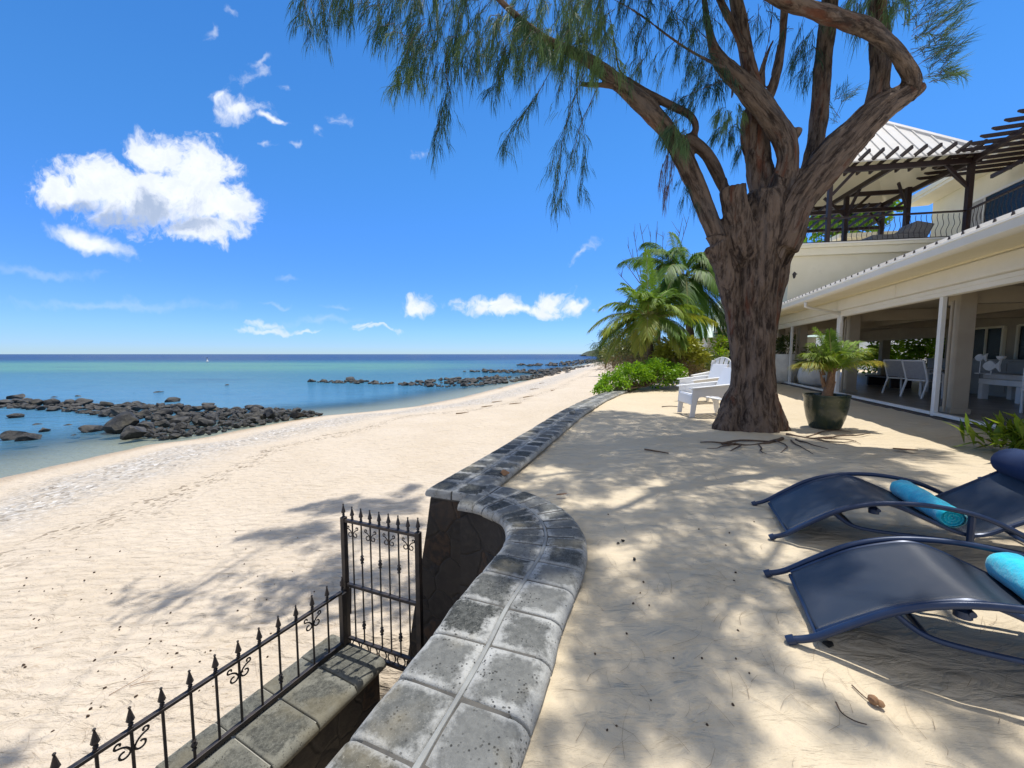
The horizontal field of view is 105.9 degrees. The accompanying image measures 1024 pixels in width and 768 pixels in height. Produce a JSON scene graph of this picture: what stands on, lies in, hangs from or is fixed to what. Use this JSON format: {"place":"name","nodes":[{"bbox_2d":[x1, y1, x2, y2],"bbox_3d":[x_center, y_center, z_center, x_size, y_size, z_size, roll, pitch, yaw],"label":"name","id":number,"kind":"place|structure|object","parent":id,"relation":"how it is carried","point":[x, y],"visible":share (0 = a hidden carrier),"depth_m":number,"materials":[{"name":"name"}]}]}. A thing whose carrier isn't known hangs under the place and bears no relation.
{"place":"outdoors","nodes":[
{"label":"outdoors","id":0,"kind":"place"},
{"bbox_2d":[0,354,597,450],"bbox_3d":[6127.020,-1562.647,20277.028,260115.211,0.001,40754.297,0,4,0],"label":"sea water","id":1,"kind":"structure","parent":0,"point":[273,381],"depth_m":58.09,"materials":[{"name":"blue liquid"}]},
{"bbox_2d":[0,430,28,440],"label":"rock","id":2,"kind":"object","parent":1,"relation":"in","point":[8,435],"visible":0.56,"depth_m":16.47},
{"bbox_2d":[6,413,24,417],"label":"rock","id":3,"kind":"object","parent":1,"relation":"on","point":[16,415],"visible":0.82,"depth_m":22.20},
{"bbox_2d":[6,394,24,398],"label":"rock","id":4,"kind":"object","parent":1,"relation":"in","point":[19,396],"visible":0.73,"depth_m":31.66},
{"bbox_2d":[14,433,41,440],"bbox_3d":[-20.688,2.287,16.523,0.780,0.429,0.562,0,8,-30],"label":"rock","id":5,"kind":"object","parent":1,"relation":"on","point":[27,436],"visible":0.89,"depth_m":16.39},
{"bbox_2d":[38,427,50,431],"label":"rock","id":6,"kind":"object","parent":1,"relation":"on","point":[42,429],"visible":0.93,"depth_m":18.18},
{"bbox_2d":[78,425,102,432],"bbox_3d":[-19.870,2.167,18.328,0.662,0.503,0.836,-5,-3,16],"label":"rock","id":7,"kind":"object","parent":1,"relation":"on","point":[88,428],"visible":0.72,"depth_m":18.11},
{"bbox_2d":[98,409,110,416],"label":"rock","id":8,"kind":"object","parent":1,"relation":"on","point":[105,413],"visible":0.91,"depth_m":22.62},
{"bbox_2d":[110,407,129,415],"bbox_3d":[-22.719,1.627,22.373,0.848,0.569,0.622,18,-7,-39],"label":"rock","id":9,"kind":"object","parent":1,"relation":"on","point":[115,411],"visible":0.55,"depth_m":22.22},
{"bbox_2d":[102,411,139,433],"bbox_3d":[-18.352,1.834,18.157,1.200,1.032,1.240,3,5,35],"label":"boulder","id":10,"kind":"object","parent":1,"relation":"in","point":[118,423],"visible":0.88,"depth_m":17.90,"materials":[{"name":"stone"}]},
{"bbox_2d":[120,425,149,439],"bbox_3d":[-16.327,2.067,16.691,0.812,0.635,1.038,-1,6,24],"label":"rock","id":11,"kind":"object","parent":1,"relation":"on","point":[131,432],"visible":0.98,"depth_m":16.45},
{"bbox_2d":[135,409,150,417],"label":"rock","id":12,"kind":"object","parent":1,"relation":"on","point":[145,413],"visible":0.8,"depth_m":22.09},
{"bbox_2d":[136,421,154,427],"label":"rock","id":13,"kind":"object","parent":1,"relation":"on","point":[146,424],"visible":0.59,"depth_m":18.22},
{"bbox_2d":[144,433,152,437],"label":"rock","id":14,"kind":"object","parent":1,"relation":"on","point":[148,435],"visible":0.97,"depth_m":16.77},
{"bbox_2d":[151,416,159,421],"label":"rock","id":15,"kind":"object","parent":1,"relation":"on","point":[155,418],"visible":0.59,"depth_m":19.91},
{"bbox_2d":[154,419,169,427],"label":"rock","id":16,"kind":"object","parent":1,"relation":"on","point":[164,423],"visible":0.86,"depth_m":19.15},
{"bbox_2d":[152,408,173,415],"bbox_3d":[-19.950,1.665,21.957,0.906,0.524,0.750,0,4,-2],"label":"rock","id":17,"kind":"object","parent":1,"relation":"on","point":[163,412],"visible":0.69,"depth_m":21.90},
{"bbox_2d":[164,397,180,401],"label":"rock","id":18,"kind":"object","parent":1,"relation":"on","point":[173,399],"visible":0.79,"depth_m":29.60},
{"bbox_2d":[164,415,184,420],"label":"rock","id":19,"kind":"object","parent":1,"relation":"on","point":[168,418],"visible":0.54,"depth_m":20.63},
{"bbox_2d":[168,416,188,423],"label":"rock","id":20,"kind":"object","parent":1,"relation":"on","point":[185,419],"visible":0.75,"depth_m":19.75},
{"bbox_2d":[174,422,186,429],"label":"rock","id":21,"kind":"object","parent":1,"relation":"on","point":[182,425],"visible":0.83,"depth_m":18.27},
{"bbox_2d":[177,412,191,415],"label":"rock","id":22,"kind":"object","parent":1,"relation":"on","point":[185,413],"visible":0.48,"depth_m":21.46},
{"bbox_2d":[181,432,192,436],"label":"rock","id":23,"kind":"object","parent":1,"relation":"on","point":[187,434],"visible":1,"depth_m":17.05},
{"bbox_2d":[183,406,194,411],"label":"rock","id":24,"kind":"object","parent":1,"relation":"on","point":[187,408],"visible":0.77,"depth_m":23.43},
{"bbox_2d":[191,416,202,425],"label":"rock","id":25,"kind":"object","parent":1,"relation":"on","point":[194,420],"visible":0.49,"depth_m":19.79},
{"bbox_2d":[197,418,215,426],"bbox_3d":[-15.122,1.930,19.185,0.679,0.416,0.780,8,-16,-9],"label":"rock","id":26,"kind":"object","parent":1,"relation":"on","point":[203,422],"visible":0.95,"depth_m":18.97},
{"bbox_2d":[204,413,219,419],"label":"rock","id":27,"kind":"object","parent":1,"relation":"on","point":[211,414],"visible":0.45,"depth_m":20.74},
{"bbox_2d":[208,416,215,421],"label":"rock","id":28,"kind":"object","parent":1,"relation":"on","point":[213,418],"visible":0.59,"depth_m":19.96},
{"bbox_2d":[219,412,231,417],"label":"rock","id":29,"kind":"object","parent":1,"relation":"on","point":[226,414],"visible":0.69,"depth_m":21.76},
{"bbox_2d":[224,420,233,426],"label":"rock","id":30,"kind":"object","parent":1,"relation":"on","point":[229,423],"visible":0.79,"depth_m":19.55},
{"bbox_2d":[231,423,240,427],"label":"rock","id":31,"kind":"object","parent":1,"relation":"on","point":[235,425],"visible":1,"depth_m":19.03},
{"bbox_2d":[244,413,253,417],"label":"rock","id":32,"kind":"object","parent":1,"relation":"on","point":[246,415],"visible":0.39,"depth_m":21.45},
{"bbox_2d":[250,407,259,412],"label":"rock","id":33,"kind":"object","parent":1,"relation":"on","point":[254,409],"visible":0.58,"depth_m":23.08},
{"bbox_2d":[252,411,266,418],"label":"rock","id":34,"kind":"object","parent":1,"relation":"on","point":[262,415],"visible":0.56,"depth_m":21.44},
{"bbox_2d":[256,420,265,424],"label":"rock","id":35,"kind":"object","parent":1,"relation":"on","point":[261,422],"visible":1,"depth_m":19.95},
{"bbox_2d":[263,409,279,419],"bbox_3d":[-13.397,1.687,21.566,0.911,0.598,0.682,7,-11,27],"label":"rock","id":36,"kind":"object","parent":1,"relation":"on","point":[271,413],"visible":0.93,"depth_m":21.33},
{"bbox_2d":[277,410,284,415],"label":"rock","id":37,"kind":"object","parent":1,"relation":"on","point":[281,412],"visible":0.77,"depth_m":22.59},
{"bbox_2d":[291,408,300,412],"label":"rock","id":38,"kind":"object","parent":1,"relation":"on","point":[296,410],"visible":0.58,"depth_m":22.78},
{"bbox_2d":[0,362,670,767],"bbox_3d":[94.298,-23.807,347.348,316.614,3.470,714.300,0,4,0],"label":"beach sand","id":39,"kind":"structure","parent":0,"point":[154,510],"depth_m":5.75,"materials":[{"name":"sand"}]},
{"bbox_2d":[158,435,169,440],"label":"rock","id":40,"kind":"object","parent":39,"relation":"on","point":[163,437],"visible":0.93,"depth_m":16.59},
{"bbox_2d":[169,433,181,439],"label":"rock","id":41,"kind":"object","parent":39,"relation":"on","point":[174,435],"visible":1,"depth_m":16.78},
{"bbox_2d":[195,429,205,435],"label":"rock","id":42,"kind":"object","parent":39,"relation":"on","point":[199,432],"visible":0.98,"depth_m":17.57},
{"bbox_2d":[208,427,218,433],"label":"rock","id":43,"kind":"object","parent":39,"relation":"on","point":[214,430],"visible":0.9,"depth_m":18.04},
{"bbox_2d":[246,416,259,423],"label":"rock","id":44,"kind":"object","parent":39,"relation":"on","point":[253,419],"visible":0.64,"depth_m":20.44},
{"bbox_2d":[155,634,386,767],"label":"wall","id":45,"kind":"structure","parent":39,"relation":"on","point":[317,716],"depth_m":2.99,"materials":[{"name":"stone"}]},
{"bbox_2d":[50,577,348,767],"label":"iron fence","id":46,"kind":"object","parent":45,"relation":"on","point":[341,595],"visible":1,"depth_m":2.73,"materials":[{"name":"metal"}]},
{"bbox_2d":[340,503,423,671],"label":"iron gate","id":47,"kind":"structure","parent":46,"relation":"attached to","point":[416,535],"depth_m":3.45,"materials":[{"name":"metal"}]},
{"bbox_2d":[281,415,289,420],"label":"rock","id":48,"kind":"object","parent":39,"relation":"on","point":[285,418],"visible":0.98,"depth_m":21.30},
{"bbox_2d":[290,412,304,418],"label":"rock","id":49,"kind":"object","parent":39,"relation":"on","point":[294,415],"visible":1,"depth_m":21.63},
{"bbox_2d":[0,359,600,412],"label":"distant rocks","id":50,"kind":"object","parent":39,"relation":"on","point":[54,404],"visible":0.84,"depth_m":27.43,"materials":[{"name":"stone"}]},
{"bbox_2d":[325,388,634,767],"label":"sea wall","id":51,"kind":"structure","parent":39,"relation":"on","point":[503,570],"depth_m":1.80,"materials":[{"name":"grey stone"}]},
{"bbox_2d":[500,470,509,475],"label":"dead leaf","id":52,"kind":"object","parent":51,"relation":"on","point":[504,472],"visible":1,"depth_m":3.92,"materials":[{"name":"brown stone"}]},
{"bbox_2d":[587,346,608,367],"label":"casuarina tree","id":53,"kind":"object","parent":39,"relation":"on","point":[594,352],"visible":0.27,"depth_m":74.37,"materials":[{"name":"green plant"}]},
{"bbox_2d":[587,327,622,367],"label":"casuarina tree","id":54,"kind":"object","parent":39,"relation":"on","point":[599,342],"visible":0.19,"depth_m":51.12,"materials":[{"name":"green plant"}]},
{"bbox_2d":[603,326,637,365],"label":"casuarina tree","id":55,"kind":"object","parent":39,"relation":"on","point":[615,339],"visible":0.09,"depth_m":41.82,"materials":[{"name":"green plant"}]},
{"bbox_2d":[598,333,658,366],"bbox_3d":[6.766,-1.957,22.431,3.362,2.252,5.384,0,4,0],"label":"coastal scrub","id":56,"kind":"object","parent":39,"relation":"on","point":[624,349],"visible":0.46,"depth_m":21.79,"materials":[{"name":"green plant"}]},
{"bbox_2d":[604,353,652,372],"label":"dry tussock","id":57,"kind":"object","parent":39,"relation":"on","point":[634,360],"visible":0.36,"depth_m":16.11,"materials":[{"name":"brown plant"}]},
{"bbox_2d":[622,333,662,371],"bbox_3d":[11.295,-2.347,33.852,4.202,4.410,4.585,0,4,0],"label":"casuarina tree","id":58,"kind":"object","parent":39,"relation":"on","point":[645,350],"visible":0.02,"depth_m":33.26,"materials":[{"name":"green plant"}]},
{"bbox_2d":[587,247,718,380],"bbox_3d":[5.480,-2.890,15.779,4.502,5.533,4.110,-3,6,-38],"label":"coconut palm","id":59,"kind":"object","parent":39,"relation":"on","point":[649,321],"visible":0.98,"depth_m":15.34,"materials":[{"name":"plant"}]},
{"bbox_2d":[618,217,688,342],"bbox_3d":[8.559,-5.412,23.662,4.212,9.753,0.572,0,4,0],"label":"palm tree","id":60,"kind":"object","parent":39,"relation":"on","point":[632,256],"visible":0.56,"depth_m":23.41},
{"bbox_2d":[0,0,1023,353],"label":"sky","id":61,"kind":"structure","parent":0,"point":[176,176],"materials":[{"name":"blue"}]},
{"bbox_2d":[580,350,597,355],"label":"headland hill","id":62,"kind":"structure","parent":0,"point":[585,354],"depth_m":723.42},
{"bbox_2d":[500,369,1023,767],"bbox_3d":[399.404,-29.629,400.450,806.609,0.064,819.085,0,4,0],"label":"terrace sand","id":63,"kind":"structure","parent":0,"point":[611,466],"depth_m":1.86,"materials":[{"name":"sand"}]},
{"bbox_2d":[0,480,1020,767],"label":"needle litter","id":64,"kind":"object","parent":63,"relation":"on","point":[590,674],"visible":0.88,"depth_m":1.79,"materials":[{"name":"plant"}]},
{"bbox_2d":[596,354,634,375],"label":"coastal scrub","id":65,"kind":"object","parent":63,"relation":"on","point":[608,363],"visible":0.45,"depth_m":18.65,"materials":[{"name":"green plant"}]},
{"bbox_2d":[285,0,985,453],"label":"casuarina tree","id":66,"kind":"object","parent":63,"relation":"on","point":[755,236],"visible":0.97,"depth_m":6.06,"materials":[{"name":"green plant"}]},
{"bbox_2d":[590,355,688,394],"bbox_3d":[4.410,-0.304,13.774,4.327,1.475,1.708,-2,5,-25],"label":"green shrub","id":67,"kind":"object","parent":63,"relation":"on","point":[645,373],"visible":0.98,"depth_m":13.62,"materials":[{"name":"green plant"}]},
{"bbox_2d":[644,449,668,453],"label":"fallen twig","id":68,"kind":"object","parent":63,"relation":"on","point":[656,451],"visible":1,"depth_m":5.09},
{"bbox_2d":[617,231,728,376],"bbox_3d":[8.848,-4.048,19.639,6.209,7.891,6.357,4,6,44],"label":"coconut palm","id":69,"kind":"object","parent":63,"relation":"on","point":[693,287],"visible":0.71,"depth_m":18.46,"materials":[{"name":"plant"}]},
{"bbox_2d":[649,334,712,369],"bbox_3d":[6.645,-1.250,15.298,2.348,1.582,2.054,-4,6,-41],"label":"ochre shrub","id":70,"kind":"object","parent":63,"relation":"on","point":[699,352],"visible":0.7,"depth_m":14.90,"materials":[{"name":"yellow plant"}]},
{"bbox_2d":[658,353,708,381],"bbox_3d":[6.572,-0.453,14.845,2.148,1.642,1.462,2,5,29],"label":"dry tussock","id":71,"kind":"object","parent":63,"relation":"on","point":[685,364],"visible":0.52,"depth_m":14.69,"materials":[{"name":"brown plant"}]},
{"bbox_2d":[677,364,728,399],"bbox_3d":[5.179,-0.022,10.483,1.046,1.030,0.872,0,4,-4],"label":"garden chair","id":72,"kind":"object","parent":63,"relation":"on","point":[715,372],"visible":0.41,"depth_m":10.63,"materials":[{"name":"white plastic"}]},
{"bbox_2d":[676,367,730,416],"bbox_3d":[4.178,0.159,8.253,1.028,1.013,0.858,0,4,4],"label":"garden chair","id":73,"kind":"object","parent":63,"relation":"on","point":[691,394],"visible":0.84,"depth_m":8.12,"materials":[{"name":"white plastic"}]},
{"bbox_2d":[688,352,728,376],"bbox_3d":[8.135,-0.750,16.165,2.008,1.172,1.342,0,4,0],"label":"leafy shrub","id":74,"kind":"object","parent":63,"relation":"on","point":[708,364],"visible":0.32,"depth_m":15.87,"materials":[{"name":"green plant"}]},
{"bbox_2d":[691,357,730,375],"bbox_3d":[6.614,-0.286,12.750,1.058,1.207,0.858,-2,5,-28],"label":"garden chair","id":75,"kind":"object","parent":63,"relation":"on","point":[717,360],"visible":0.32,"depth_m":12.97,"materials":[{"name":"white plastic"}]},
{"bbox_2d":[704,335,729,361],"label":"yellow shrub","id":76,"kind":"object","parent":63,"relation":"on","point":[721,349],"visible":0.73,"depth_m":17.08,"materials":[{"name":"green plant"}]},
{"bbox_2d":[721,439,768,444],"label":"fallen twig","id":77,"kind":"object","parent":63,"relation":"on","point":[731,441],"visible":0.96,"depth_m":5.68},
{"bbox_2d":[685,300,824,365],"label":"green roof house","id":78,"kind":"structure","parent":63,"relation":"on","point":[811,338],"depth_m":29.63,"materials":[{"name":"white paint"}]},
{"bbox_2d":[803,392,851,429],"bbox_3d":[5.501,0.479,6.782,0.666,0.600,0.666,0,4,0],"label":"green pot","id":79,"kind":"object","parent":63,"relation":"on","point":[826,412],"visible":0.94,"depth_m":6.57,"materials":[{"name":"ceramic"}]},
{"bbox_2d":[786,328,886,395],"bbox_3d":[5.610,-0.365,6.688,1.510,1.274,0.767,0,4,0],"label":"potted palm","id":80,"kind":"object","parent":79,"relation":"on","point":[829,360],"visible":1,"depth_m":6.67,"materials":[{"name":"green plant"}]},
{"bbox_2d":[822,640,833,647],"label":"pebble","id":81,"kind":"object","parent":63,"relation":"on","point":[828,644],"visible":1,"depth_m":1.71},
{"bbox_2d":[835,701,866,724],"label":"fallen twig","id":82,"kind":"object","parent":63,"relation":"on","point":[847,716],"visible":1,"depth_m":1.39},
{"bbox_2d":[803,200,903,347],"bbox_3d":[19.514,-6.871,23.492,5.940,12.698,4.652,4,6,42],"label":"broadleaf tree","id":83,"kind":"object","parent":63,"relation":"on","point":[894,204],"visible":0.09,"depth_m":22.39,"materials":[{"name":"green plant"}]},
{"bbox_2d":[851,685,884,707],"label":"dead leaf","id":84,"kind":"object","parent":63,"relation":"on","point":[874,700],"visible":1,"depth_m":1.43,"materials":[{"name":"brown plant"}]},
{"bbox_2d":[713,109,1023,430],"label":"villa","id":85,"kind":"object","parent":63,"relation":"on","point":[956,278],"visible":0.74,"depth_m":12.97,"materials":[{"name":"white paint"}]},
{"bbox_2d":[775,354,806,382],"bbox_3d":[12.147,-0.695,17.113,1.500,1.250,1.500,0,4,0],"label":"white pot","id":86,"kind":"object","parent":85,"relation":"on","point":[782,363],"visible":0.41,"depth_m":16.59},
{"bbox_2d":[776,333,797,353],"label":"pot plant","id":87,"kind":"object","parent":86,"relation":"in","point":[781,344],"visible":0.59,"depth_m":16.94,"materials":[{"name":"green plant"}]},
{"bbox_2d":[797,367,826,386],"bbox_3d":[12.150,-0.324,15.365,1.320,0.780,1.320,0,4,0],"label":"white pot","id":88,"kind":"object","parent":85,"relation":"on","point":[812,378],"visible":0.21,"depth_m":15.07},
{"bbox_2d":[792,345,821,366],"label":"pot plant","id":89,"kind":"object","parent":88,"relation":"in","point":[807,350],"visible":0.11,"depth_m":15.42,"materials":[{"name":"green plant"}]},
{"bbox_2d":[862,340,913,369],"bbox_3d":[22.120,-1.744,22.719,2.891,2.561,1.968,0,4,0],"label":"garden shrub","id":90,"kind":"object","parent":85,"relation":"on","point":[896,348],"visible":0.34,"depth_m":22.48,"materials":[{"name":"green plant"}]},
{"bbox_2d":[862,221,933,239],"bbox_3d":[14.636,-5.731,14.761,1.972,0.695,0.750,1,4,10],"label":"deck sofa","id":91,"kind":"object","parent":85,"relation":"on","point":[900,233],"visible":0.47,"depth_m":14.36,"materials":[{"name":"grey wicker"}]},
{"bbox_2d":[881,359,919,392],"bbox_3d":[12.273,-0.227,12.177,0.709,1.093,0.614,0,4,-4],"label":"dining chair","id":92,"kind":"object","parent":85,"relation":"on","point":[894,367],"visible":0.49,"depth_m":12.19,"materials":[{"name":"white paint"}]},
{"bbox_2d":[899,360,944,398],"bbox_3d":[11.814,-0.147,11.140,0.709,1.093,0.614,0,4,-4],"label":"dining chair","id":93,"kind":"object","parent":85,"relation":"on","point":[917,370],"visible":0.96,"depth_m":11.06,"materials":[{"name":"white paint"}]},
{"bbox_2d":[924,367,944,391],"bbox_3d":[14.458,-0.172,13.481,0.900,0.768,1.700,2,5,20],"label":"dining table","id":94,"kind":"object","parent":85,"relation":"on","point":[928,369],"visible":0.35,"depth_m":12.87,"materials":[{"name":"white paint"}]},
{"bbox_2d":[974,353,987,373],"bbox_3d":[12.700,-0.555,10.477,0.172,0.548,0.389,0,4,0],"label":"fish ornament","id":95,"kind":"object","parent":85,"relation":"on","point":[980,357],"visible":0.99,"depth_m":10.46,"materials":[{"name":"white paint"}]},
{"bbox_2d":[973,328,1001,358],"bbox_3d":[16.084,-1.312,13.092,0.040,1.100,1.300,2,5,20],"label":"window","id":96,"kind":"structure","parent":85,"relation":"in","point":[994,335],"depth_m":12.97,"materials":[{"name":"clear glass"}]},
{"bbox_2d":[975,325,1007,355],"bbox_3d":[16.060,-1.323,13.100,0.088,1.220,1.440,2,5,20],"label":"window frame","id":97,"kind":"structure","parent":85,"relation":"in","point":[1004,328],"depth_m":12.47,"materials":[{"name":"beige paint"}]},
{"bbox_2d":[983,360,1001,374],"bbox_3d":[12.454,-0.437,10.033,0.170,0.381,0.548,1,4,7],"label":"fish ornament","id":98,"kind":"object","parent":85,"relation":"on","point":[990,366],"visible":0.99,"depth_m":10.02,"materials":[{"name":"white paint"}]},
{"bbox_2d":[977,373,1022,403],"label":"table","id":99,"kind":"object","parent":85,"relation":"on","point":[1012,382],"visible":0.92,"depth_m":10.45,"materials":[{"name":"white paint"}]},
{"bbox_2d":[996,356,1006,359],"bbox_3d":[11.879,-0.626,9.382,0.170,0.100,0.170,0,4,0],"label":"shell vase","id":100,"kind":"object","parent":85,"relation":"on","point":[1001,357],"visible":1,"depth_m":9.34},
{"bbox_2d":[984,180,1023,222],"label":"sliding door","id":101,"kind":"structure","parent":85,"relation":"in","point":[1014,194],"depth_m":14.67,"materials":[{"name":"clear glass"}]},
{"bbox_2d":[1013,324,1023,358],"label":"window frame","id":102,"kind":"structure","parent":85,"relation":"in","point":[1018,327],"depth_m":11.95,"materials":[{"name":"beige paint"}]},
{"bbox_2d":[1017,326,1023,358],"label":"window","id":103,"kind":"structure","parent":85,"relation":"in","point":[1021,340],"depth_m":11.84,"materials":[{"name":"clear glass"}]},
{"bbox_2d":[1019,368,1023,412],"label":"veranda chair","id":104,"kind":"object","parent":85,"relation":"on","point":[1021,401],"visible":1,"depth_m":8.21,"materials":[{"name":"white paint"}]},
{"bbox_2d":[816,338,927,369],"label":"boundary wall","id":105,"kind":"structure","parent":63,"relation":"on","point":[863,344],"depth_m":32.43,"materials":[{"name":"white paint"}]},
{"bbox_2d":[857,343,902,373],"bbox_3d":[23.699,-1.551,25.232,3.328,2.312,2.257,0,4,0],"label":"garden shrub","id":106,"kind":"object","parent":63,"relation":"on","point":[873,368],"visible":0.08,"depth_m":25.24,"materials":[{"name":"green plant"}]},
{"bbox_2d":[751,448,1023,553],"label":"sun lounger","id":107,"kind":"object","parent":63,"relation":"on","point":[990,504],"visible":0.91,"depth_m":2.63,"materials":[{"name":"fabric"}]},
{"bbox_2d":[890,480,967,527],"bbox_3d":[2.816,0.803,2.638,0.152,0.140,0.591,2,5,23],"label":"rolled towel","id":108,"kind":"object","parent":107,"relation":"on","point":[906,490],"visible":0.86,"depth_m":2.55,"materials":[{"name":"fabric"}]},
{"bbox_2d":[763,536,1023,664],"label":"sun lounger","id":109,"kind":"object","parent":63,"relation":"on","point":[842,588],"visible":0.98,"depth_m":1.76,"materials":[{"name":"fabric"}]},
{"bbox_2d":[985,552,1023,599],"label":"rolled towel","id":110,"kind":"object","parent":109,"relation":"on","point":[1005,569],"visible":1,"depth_m":1.74,"materials":[{"name":"fabric"}]},
{"bbox_2d":[895,337,945,365],"bbox_3d":[21.034,-1.568,19.532,2.691,2.769,1.849,0,4,0],"label":"garden shrub","id":111,"kind":"object","parent":63,"relation":"on","point":[919,351],"visible":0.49,"depth_m":19.41,"materials":[{"name":"green plant"}]},
{"bbox_2d":[941,410,1023,449],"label":"strap leaf plant","id":112,"kind":"object","parent":63,"relation":"on","point":[1013,433],"visible":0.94,"depth_m":5.05,"materials":[{"name":"green plant"}]},
{"bbox_2d":[865,375,911,387],"bbox_3d":[14.629,-0.114,15.037,0.700,0.410,1.800,2,5,20],"label":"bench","id":113,"kind":"object","parent":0,"point":[878,380],"visible":0.59,"depth_m":14.91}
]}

